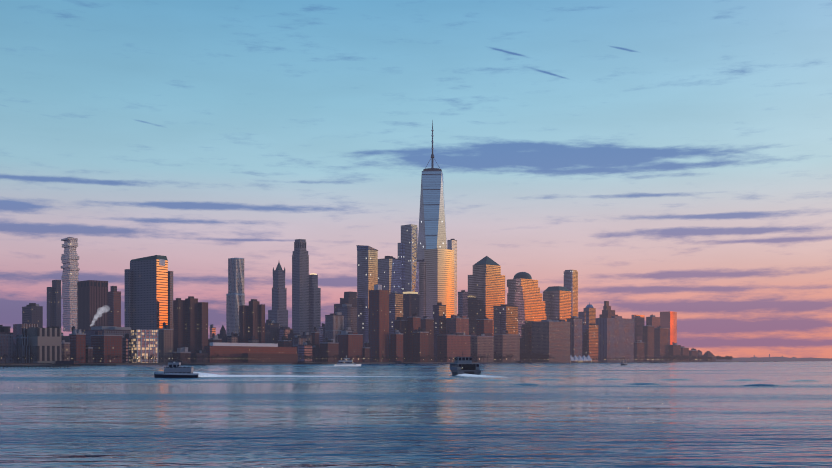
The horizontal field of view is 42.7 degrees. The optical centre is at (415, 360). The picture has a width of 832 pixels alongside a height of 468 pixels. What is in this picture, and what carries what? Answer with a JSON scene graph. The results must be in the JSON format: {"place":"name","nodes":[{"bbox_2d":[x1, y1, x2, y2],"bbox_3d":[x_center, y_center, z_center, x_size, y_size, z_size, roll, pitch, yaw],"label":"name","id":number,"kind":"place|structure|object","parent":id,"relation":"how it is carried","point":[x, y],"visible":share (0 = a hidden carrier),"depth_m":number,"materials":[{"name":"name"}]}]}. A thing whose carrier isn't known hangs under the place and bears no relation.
{"place":"outdoors","nodes":[
{"label":"outdoors","id":0,"kind":"place"},
{"bbox_2d":[108,286,120,326],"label":"building","id":1,"kind":"structure","parent":0,"point":[114,307],"depth_m":1737.11,"materials":[{"name":"grey concrete"}]},
{"bbox_2d":[173,296,207,352],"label":"high-rise building","id":2,"kind":"structure","parent":0,"point":[190,322],"depth_m":1567.72,"materials":[{"name":"brown brick"}]},
{"bbox_2d":[292,335,306,353],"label":"building","id":3,"kind":"structure","parent":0,"point":[298,340],"depth_m":1710.10,"materials":[{"name":"grey"}]},
{"bbox_2d":[298,341,312,361],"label":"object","id":4,"kind":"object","parent":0,"point":[305,348],"visible":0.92,"depth_m":1664.02,"materials":[{"name":"brown glass"}]},
{"bbox_2d":[0,361,710,363],"bbox_3d":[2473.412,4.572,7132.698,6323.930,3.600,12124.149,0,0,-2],"label":"seawall","id":5,"kind":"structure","parent":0,"point":[331,362],"depth_m":1627.78,"materials":[{"name":"concrete"}]},
{"bbox_2d":[0,327,12,362],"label":"building","id":6,"kind":"structure","parent":5,"relation":"on","point":[6,342],"depth_m":1139.76,"materials":[{"name":"grey stone"}]},
{"bbox_2d":[16,335,29,362],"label":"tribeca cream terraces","id":7,"kind":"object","parent":5,"relation":"on","point":[22,347],"visible":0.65,"depth_m":1147.04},
{"bbox_2d":[13,324,37,362],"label":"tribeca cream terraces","id":8,"kind":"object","parent":5,"relation":"on","point":[19,329],"visible":0.39,"depth_m":1178.23,"materials":[{"name":"grey concrete"}]},
{"bbox_2d":[22,303,42,326],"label":"building","id":9,"kind":"structure","parent":5,"relation":"on","point":[32,313],"depth_m":1755.58,"materials":[{"name":"stone"}]},
{"bbox_2d":[26,326,60,363],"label":"building","id":10,"kind":"structure","parent":5,"relation":"on","point":[44,344],"depth_m":1134.43,"materials":[{"name":"brick"}]},
{"bbox_2d":[47,280,60,327],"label":"building","id":11,"kind":"structure","parent":5,"relation":"on","point":[54,305],"depth_m":2084.68,"materials":[{"name":"stone"}]},
{"bbox_2d":[61,340,69,360],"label":"building","id":12,"kind":"structure","parent":5,"relation":"on","point":[65,347],"depth_m":1198.58,"materials":[{"name":"beige brick"}]},
{"bbox_2d":[61,237,79,331],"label":"skyscraper","id":13,"kind":"structure","parent":5,"relation":"on","point":[69,267],"depth_m":2001.32,"materials":[{"name":"silver glass"}]},
{"bbox_2d":[69,326,85,362],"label":"building","id":14,"kind":"structure","parent":5,"relation":"on","point":[77,339],"depth_m":1222.82,"materials":[{"name":"red brick"}]},
{"bbox_2d":[53,361,115,365],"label":"pier","id":15,"kind":"structure","parent":5,"relation":"on","point":[72,363],"depth_m":1119.29,"materials":[{"name":"stone"}]},
{"bbox_2d":[86,345,92,362],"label":"building","id":16,"kind":"structure","parent":5,"relation":"on","point":[89,351],"depth_m":1230.09,"materials":[{"name":"brick"}]},
{"bbox_2d":[77,280,107,329],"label":"high-rise building","id":17,"kind":"structure","parent":5,"relation":"on","point":[92,296],"depth_m":1877.70,"materials":[{"name":"concrete"}]},
{"bbox_2d":[81,326,130,346],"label":"building","id":18,"kind":"structure","parent":5,"relation":"on","point":[110,330],"depth_m":1369.57,"materials":[{"name":"grey stone"}]},
{"bbox_2d":[91,331,122,362],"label":"building","id":19,"kind":"structure","parent":5,"relation":"on","point":[104,345],"depth_m":1251.01,"materials":[{"name":"red brick"}]},
{"bbox_2d":[122,334,131,362],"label":"building","id":20,"kind":"structure","parent":5,"relation":"on","point":[127,345],"depth_m":1291.67,"materials":[{"name":"grey glass"}]},
{"bbox_2d":[131,329,157,362],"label":"building","id":21,"kind":"structure","parent":5,"relation":"on","point":[145,343],"depth_m":1293.73,"materials":[{"name":"white paint"}]},
{"bbox_2d":[125,255,172,329],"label":"skyscraper","id":22,"kind":"structure","parent":5,"relation":"on","point":[148,292],"depth_m":1585.91,"materials":[{"name":"glass"}]},
{"bbox_2d":[157,322,172,362],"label":"building","id":23,"kind":"structure","parent":5,"relation":"on","point":[165,341],"depth_m":1366.60,"materials":[{"name":"beige brick"}]},
{"bbox_2d":[173,347,190,362],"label":"building","id":24,"kind":"structure","parent":5,"relation":"on","point":[181,352],"depth_m":1365.66,"materials":[{"name":"brick"}]},
{"bbox_2d":[169,361,213,364],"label":"pier","id":25,"kind":"structure","parent":5,"relation":"on","point":[183,362],"depth_m":1287.61,"materials":[{"name":"stone"}]},
{"bbox_2d":[209,324,215,338],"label":"building","id":26,"kind":"structure","parent":5,"relation":"on","point":[212,329],"depth_m":1759.40,"materials":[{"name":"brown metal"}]},
{"bbox_2d":[208,333,221,345],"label":"building","id":27,"kind":"structure","parent":5,"relation":"on","point":[214,338],"depth_m":1629.73,"materials":[{"name":"brick"}]},
{"bbox_2d":[220,325,225,342],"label":"building","id":28,"kind":"structure","parent":5,"relation":"on","point":[222,333],"depth_m":1727.06,"materials":[{"name":"stone"}]},
{"bbox_2d":[227,332,237,342],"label":"building","id":29,"kind":"structure","parent":5,"relation":"on","point":[231,339],"depth_m":1612.82,"materials":[{"name":"beige brick"}]},
{"bbox_2d":[226,258,244,335],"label":"skyscraper","id":30,"kind":"structure","parent":5,"relation":"on","point":[235,297],"depth_m":2559.45,"materials":[{"name":"metal"}]},
{"bbox_2d":[204,342,297,363],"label":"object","id":31,"kind":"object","parent":5,"relation":"on","point":[268,354],"visible":0.8,"depth_m":1478.83,"materials":[{"name":"red brick"}]},
{"bbox_2d":[239,299,264,342],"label":"high-rise building","id":32,"kind":"structure","parent":5,"relation":"on","point":[252,319],"depth_m":1712.09,"materials":[{"name":"brown brick"}]},
{"bbox_2d":[248,336,258,342],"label":"building","id":33,"kind":"structure","parent":5,"relation":"on","point":[252,339],"depth_m":1704.60,"materials":[{"name":"beige brick"}]},
{"bbox_2d":[265,330,270,342],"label":"building","id":34,"kind":"structure","parent":5,"relation":"on","point":[267,336],"depth_m":1775.68,"materials":[{"name":"stone"}]},
{"bbox_2d":[265,320,278,343],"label":"building","id":35,"kind":"structure","parent":5,"relation":"on","point":[272,326],"depth_m":1907.59,"materials":[{"name":"stone"}]},
{"bbox_2d":[268,262,287,327],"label":"skyscraper","id":36,"kind":"structure","parent":5,"relation":"on","point":[278,313],"depth_m":2499.78,"materials":[{"name":"grey stone"}]},
{"bbox_2d":[277,326,292,343],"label":"building","id":37,"kind":"structure","parent":5,"relation":"on","point":[282,331],"depth_m":1895.95,"materials":[{"name":"brown glass"}]},
{"bbox_2d":[278,335,291,346],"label":"building","id":38,"kind":"structure","parent":5,"relation":"on","point":[285,342],"depth_m":1801.81,"materials":[{"name":"grey brick"}]},
{"bbox_2d":[287,330,299,346],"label":"building","id":39,"kind":"structure","parent":5,"relation":"on","point":[291,334],"depth_m":1865.98,"materials":[{"name":"stone"}]},
{"bbox_2d":[292,239,308,337],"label":"skyscraper","id":40,"kind":"structure","parent":5,"relation":"on","point":[300,290],"depth_m":2368.05,"materials":[{"name":"stone"}]},
{"bbox_2d":[301,332,311,344],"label":"building","id":41,"kind":"structure","parent":5,"relation":"on","point":[307,336],"depth_m":1784.08,"materials":[{"name":"grey stone"}]},
{"bbox_2d":[309,273,320,334],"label":"skyscraper","id":42,"kind":"structure","parent":5,"relation":"on","point":[314,305],"depth_m":2385.29,"materials":[{"name":"glass"}]},
{"bbox_2d":[311,327,319,346],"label":"building","id":43,"kind":"structure","parent":5,"relation":"on","point":[315,336],"depth_m":1773.05,"materials":[{"name":"brown brick"}]},
{"bbox_2d":[312,344,319,361],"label":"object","id":44,"kind":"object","parent":5,"relation":"on","point":[316,350],"visible":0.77,"depth_m":1679.72,"materials":[{"name":"stone"}]},
{"bbox_2d":[319,323,324,343],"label":"building","id":45,"kind":"structure","parent":5,"relation":"on","point":[322,334],"depth_m":1956.54,"materials":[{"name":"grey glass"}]},
{"bbox_2d":[320,337,338,361],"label":"building","id":46,"kind":"structure","parent":5,"relation":"on","point":[329,347],"depth_m":1674.21,"materials":[{"name":"brown"}]},
{"bbox_2d":[325,312,343,342],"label":"building","id":47,"kind":"structure","parent":5,"relation":"on","point":[334,324],"depth_m":1931.02,"materials":[{"name":"grey"}]},
{"bbox_2d":[18,358,662,362],"bbox_3d":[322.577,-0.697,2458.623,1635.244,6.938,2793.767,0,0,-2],"label":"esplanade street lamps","id":48,"kind":"object","parent":5,"relation":"on","point":[243,360],"visible":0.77,"depth_m":1401.98,"materials":[{"name":"black metal"}]},
{"bbox_2d":[334,291,356,312],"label":"building","id":49,"kind":"structure","parent":5,"relation":"on","point":[350,297],"depth_m":2281.17,"materials":[{"name":"stone"}]},
{"bbox_2d":[338,304,356,332],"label":"building","id":50,"kind":"structure","parent":5,"relation":"on","point":[349,312],"depth_m":2133.61,"materials":[{"name":"stone"}]},
{"bbox_2d":[337,329,362,361],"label":"building","id":51,"kind":"structure","parent":5,"relation":"on","point":[350,343],"depth_m":1743.77,"materials":[{"name":"brown"}]},
{"bbox_2d":[0,351,731,362],"bbox_3d":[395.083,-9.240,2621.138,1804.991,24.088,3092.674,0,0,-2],"label":"esplanade winter trees","id":52,"kind":"object","parent":5,"relation":"on","point":[536,356],"visible":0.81,"depth_m":1962.00,"materials":[{"name":"brown plant"}]},
{"bbox_2d":[363,342,369,361],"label":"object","id":53,"kind":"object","parent":5,"relation":"on","point":[366,350],"visible":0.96,"depth_m":1756.24,"materials":[{"name":"brick"}]},
{"bbox_2d":[356,245,377,346],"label":"skyscraper","id":54,"kind":"structure","parent":5,"relation":"on","point":[367,268],"depth_m":2095.45,"materials":[{"name":"grey glass"}]},
{"bbox_2d":[369,285,388,361],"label":"brick tower","id":55,"kind":"structure","parent":5,"relation":"on","point":[378,321],"depth_m":1839.02,"materials":[{"name":"brown brick"}]},
{"bbox_2d":[378,256,400,292],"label":"building","id":56,"kind":"structure","parent":5,"relation":"on","point":[389,273],"depth_m":2424.57,"materials":[{"name":"blue glass"}]},
{"bbox_2d":[389,291,402,361],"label":"building","id":57,"kind":"structure","parent":5,"relation":"on","point":[395,304],"depth_m":2022.32,"materials":[{"name":"grey"}]},
{"bbox_2d":[390,330,402,361],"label":"building","id":58,"kind":"structure","parent":5,"relation":"on","point":[396,343],"depth_m":1844.62,"materials":[{"name":"brown"}]},
{"bbox_2d":[394,317,407,361],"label":"building","id":59,"kind":"structure","parent":5,"relation":"on","point":[400,324],"depth_m":1928.10,"materials":[{"name":"brown"}]},
{"bbox_2d":[398,224,417,293],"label":"skyscraper","id":60,"kind":"structure","parent":5,"relation":"on","point":[407,249],"depth_m":2789.77,"materials":[{"name":"grey glass"}]},
{"bbox_2d":[403,292,418,319],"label":"building","id":61,"kind":"structure","parent":5,"relation":"on","point":[410,303],"depth_m":2312.81,"materials":[{"name":"stone"}]},
{"bbox_2d":[407,312,420,361],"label":"building","id":62,"kind":"structure","parent":5,"relation":"on","point":[413,322],"depth_m":1929.19,"materials":[{"name":"brown"}]},
{"bbox_2d":[413,327,428,361],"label":"building","id":63,"kind":"structure","parent":5,"relation":"on","point":[421,342],"depth_m":1914.82,"materials":[{"name":"brown"}]},
{"bbox_2d":[421,316,433,361],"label":"building","id":64,"kind":"structure","parent":5,"relation":"on","point":[427,323],"depth_m":2000.23,"materials":[{"name":"brown"}]},
{"bbox_2d":[415,120,446,293],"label":"skyscraper","id":65,"kind":"structure","parent":5,"relation":"on","point":[432,228],"depth_m":2422.40,"materials":[{"name":"blue glass"}]},
{"bbox_2d":[419,248,453,318],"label":"skyscraper","id":66,"kind":"structure","parent":5,"relation":"on","point":[436,275],"depth_m":2198.16,"materials":[{"name":"beige glass"}]},
{"bbox_2d":[433,302,445,361],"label":"building","id":67,"kind":"structure","parent":5,"relation":"on","point":[439,313],"depth_m":2073.81,"materials":[{"name":"grey"}]},
{"bbox_2d":[447,239,456,315],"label":"pale tower","id":68,"kind":"structure","parent":5,"relation":"on","point":[451,244],"depth_m":2997.30,"materials":[{"name":"beige glass"}]},
{"bbox_2d":[437,330,470,361],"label":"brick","id":69,"kind":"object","parent":5,"relation":"on","point":[451,345],"visible":0.96,"depth_m":2021.27,"materials":[{"name":"red brick"}]},
{"bbox_2d":[446,314,468,334],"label":"building","id":70,"kind":"structure","parent":5,"relation":"on","point":[457,324],"depth_m":2060.30,"materials":[{"name":"brown brick"}]},
{"bbox_2d":[458,290,467,317],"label":"building","id":71,"kind":"structure","parent":5,"relation":"on","point":[462,302],"depth_m":2554.39,"materials":[{"name":"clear glass"}]},
{"bbox_2d":[471,333,493,361],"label":"building","id":72,"kind":"structure","parent":5,"relation":"on","point":[482,344],"depth_m":2131.57,"materials":[{"name":"brick"}]},
{"bbox_2d":[476,315,492,335],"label":"building","id":73,"kind":"structure","parent":5,"relation":"on","point":[485,325],"depth_m":2166.23,"materials":[{"name":"brown"}]},
{"bbox_2d":[468,256,504,333],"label":"skyscraper","id":74,"kind":"structure","parent":5,"relation":"on","point":[486,288],"depth_m":2323.11,"materials":[{"name":"stone"}]},
{"bbox_2d":[493,331,519,361],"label":"building","id":75,"kind":"structure","parent":5,"relation":"on","point":[506,343],"depth_m":2245.34,"materials":[{"name":"brick"}]},
{"bbox_2d":[500,304,517,334],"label":"building","id":76,"kind":"structure","parent":5,"relation":"on","point":[509,318],"depth_m":2332.11,"materials":[{"name":"brown"}]},
{"bbox_2d":[507,272,545,361],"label":"domed skyscraper","id":77,"kind":"structure","parent":5,"relation":"on","point":[524,294],"depth_m":2507.18,"materials":[{"name":"stone"}]},
{"bbox_2d":[532,318,569,362],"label":"building","id":78,"kind":"structure","parent":5,"relation":"on","point":[550,338],"depth_m":2469.08,"materials":[{"name":"beige brick"}]},
{"bbox_2d":[543,286,570,354],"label":"office building","id":79,"kind":"structure","parent":5,"relation":"on","point":[557,299],"depth_m":2709.73,"materials":[{"name":"stone"}]},
{"bbox_2d":[570,316,581,356],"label":"building","id":80,"kind":"structure","parent":5,"relation":"on","point":[576,335],"depth_m":2730.71,"materials":[{"name":"grey concrete"}]},
{"bbox_2d":[578,302,595,324],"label":"building","id":81,"kind":"structure","parent":5,"relation":"on","point":[587,315],"depth_m":3176.05,"materials":[{"name":"blue"}]},
{"bbox_2d":[582,324,597,361],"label":"building","id":82,"kind":"structure","parent":5,"relation":"on","point":[590,340],"depth_m":2806.03,"materials":[{"name":"brown glass"}]},
{"bbox_2d":[599,301,617,317],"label":"brown stepped tower","id":83,"kind":"structure","parent":5,"relation":"on","point":[607,312],"depth_m":3322.07,"materials":[{"name":"brick"}]},
{"bbox_2d":[595,316,633,361],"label":"building","id":84,"kind":"structure","parent":5,"relation":"on","point":[615,337],"depth_m":2926.86,"materials":[{"name":"grey concrete"}]},
{"bbox_2d":[632,315,644,341],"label":"building","id":85,"kind":"structure","parent":5,"relation":"on","point":[639,322],"depth_m":3507.80,"materials":[{"name":"concrete"}]},
{"bbox_2d":[634,340,643,360],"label":"building","id":86,"kind":"structure","parent":5,"relation":"on","point":[638,348],"depth_m":3114.31,"materials":[{"name":"brick"}]},
{"bbox_2d":[643,323,653,360],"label":"building","id":87,"kind":"structure","parent":5,"relation":"on","point":[648,335],"depth_m":3345.40,"materials":[{"name":"brick"}]},
{"bbox_2d":[646,314,659,327],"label":"building","id":88,"kind":"structure","parent":5,"relation":"on","point":[652,320],"depth_m":3502.35,"materials":[{"name":"brick"}]},
{"bbox_2d":[654,325,667,360],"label":"building","id":89,"kind":"structure","parent":5,"relation":"on","point":[660,342],"depth_m":3442.03,"materials":[{"name":"brick"}]},
{"bbox_2d":[660,311,676,344],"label":"high-rise building","id":90,"kind":"structure","parent":5,"relation":"on","point":[668,319],"depth_m":3831.82,"materials":[{"name":"red metal"}]},
{"bbox_2d":[668,342,680,360],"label":"building","id":91,"kind":"structure","parent":5,"relation":"on","point":[674,349],"depth_m":3467.12,"materials":[{"name":"brick"}]},
{"bbox_2d":[681,346,688,360],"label":"building","id":92,"kind":"structure","parent":5,"relation":"on","point":[684,351],"depth_m":3563.59,"materials":[{"name":"brown brick"}]},
{"bbox_2d":[689,348,697,360],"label":"building","id":93,"kind":"structure","parent":5,"relation":"on","point":[693,351],"depth_m":3668.46,"materials":[{"name":"brick"}]},
{"bbox_2d":[702,351,715,361],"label":"battery ziggurat museum","id":94,"kind":"structure","parent":5,"relation":"on","point":[707,353],"depth_m":3847.91,"materials":[{"name":"stone"}]},
{"bbox_2d":[716,354,831,360],"bbox_3d":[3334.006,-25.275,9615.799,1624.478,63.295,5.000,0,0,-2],"label":"shoreline","id":95,"kind":"structure","parent":5,"relation":"on","point":[769,358],"depth_m":9614.70,"materials":[{"name":"grey"}]},
{"bbox_2d":[0,361,831,467],"bbox_3d":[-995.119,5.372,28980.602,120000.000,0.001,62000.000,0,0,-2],"label":"water","id":96,"kind":"structure","parent":0,"point":[142,416],"depth_m":102.16,"materials":[{"name":"blue liquid"}]},
{"bbox_2d":[0,364,79,367],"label":"pier","id":97,"kind":"structure","parent":96,"relation":"on","point":[35,366],"depth_m":737.49,"materials":[{"name":"concrete"}]},
{"bbox_2d":[154,357,199,377],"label":"boat","id":98,"kind":"object","parent":96,"relation":"on","point":[174,370],"visible":0.96,"depth_m":331.37,"materials":[{"name":"white metal"}]},
{"bbox_2d":[193,372,218,375],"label":"boat wake","id":99,"kind":"object","parent":96,"relation":"on","point":[203,374],"visible":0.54,"depth_m":333.31,"materials":[{"name":"white liquid"}]},
{"bbox_2d":[198,375,477,377],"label":"boat wake","id":100,"kind":"object","parent":96,"relation":"on","point":[287,376],"visible":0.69,"depth_m":333.68,"materials":[{"name":"white liquid"}]},
{"bbox_2d":[334,356,360,365],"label":"boat","id":101,"kind":"object","parent":96,"relation":"on","point":[346,362],"visible":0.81,"depth_m":983.42,"materials":[{"name":"white metal"}]},
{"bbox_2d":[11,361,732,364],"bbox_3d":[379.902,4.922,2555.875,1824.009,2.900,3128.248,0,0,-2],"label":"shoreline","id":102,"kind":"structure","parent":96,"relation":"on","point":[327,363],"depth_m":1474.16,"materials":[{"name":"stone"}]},
{"bbox_2d":[450,357,480,375],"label":"ferry","id":103,"kind":"object","parent":96,"relation":"on","point":[462,365],"visible":0.96,"depth_m":381.43,"materials":[{"name":"grey metal"}]},
{"bbox_2d":[458,374,514,377],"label":"boat wake","id":104,"kind":"object","parent":96,"relation":"on","point":[469,375],"visible":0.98,"depth_m":351.81,"materials":[{"name":"white liquid"}]},
{"bbox_2d":[570,355,594,362],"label":"marina tents","id":105,"kind":"object","parent":96,"relation":"on","point":[580,359],"visible":0.83,"depth_m":2549.97,"materials":[{"name":"fabric"}]},
{"bbox_2d":[437,378,817,385],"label":"water ripples","id":106,"kind":"object","parent":96,"relation":"on","point":[637,383],"visible":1,"depth_m":277.94,"materials":[{"name":"blue liquid"}]},
{"bbox_2d":[0,0,831,357],"label":"sky","id":107,"kind":"structure","parent":0,"point":[671,155],"materials":[{"name":"blue"}]},
{"bbox_2d":[564,270,577,316],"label":"tower","id":108,"kind":"structure","parent":0,"point":[571,281],"depth_m":3110.00,"materials":[{"name":"beige glass"}]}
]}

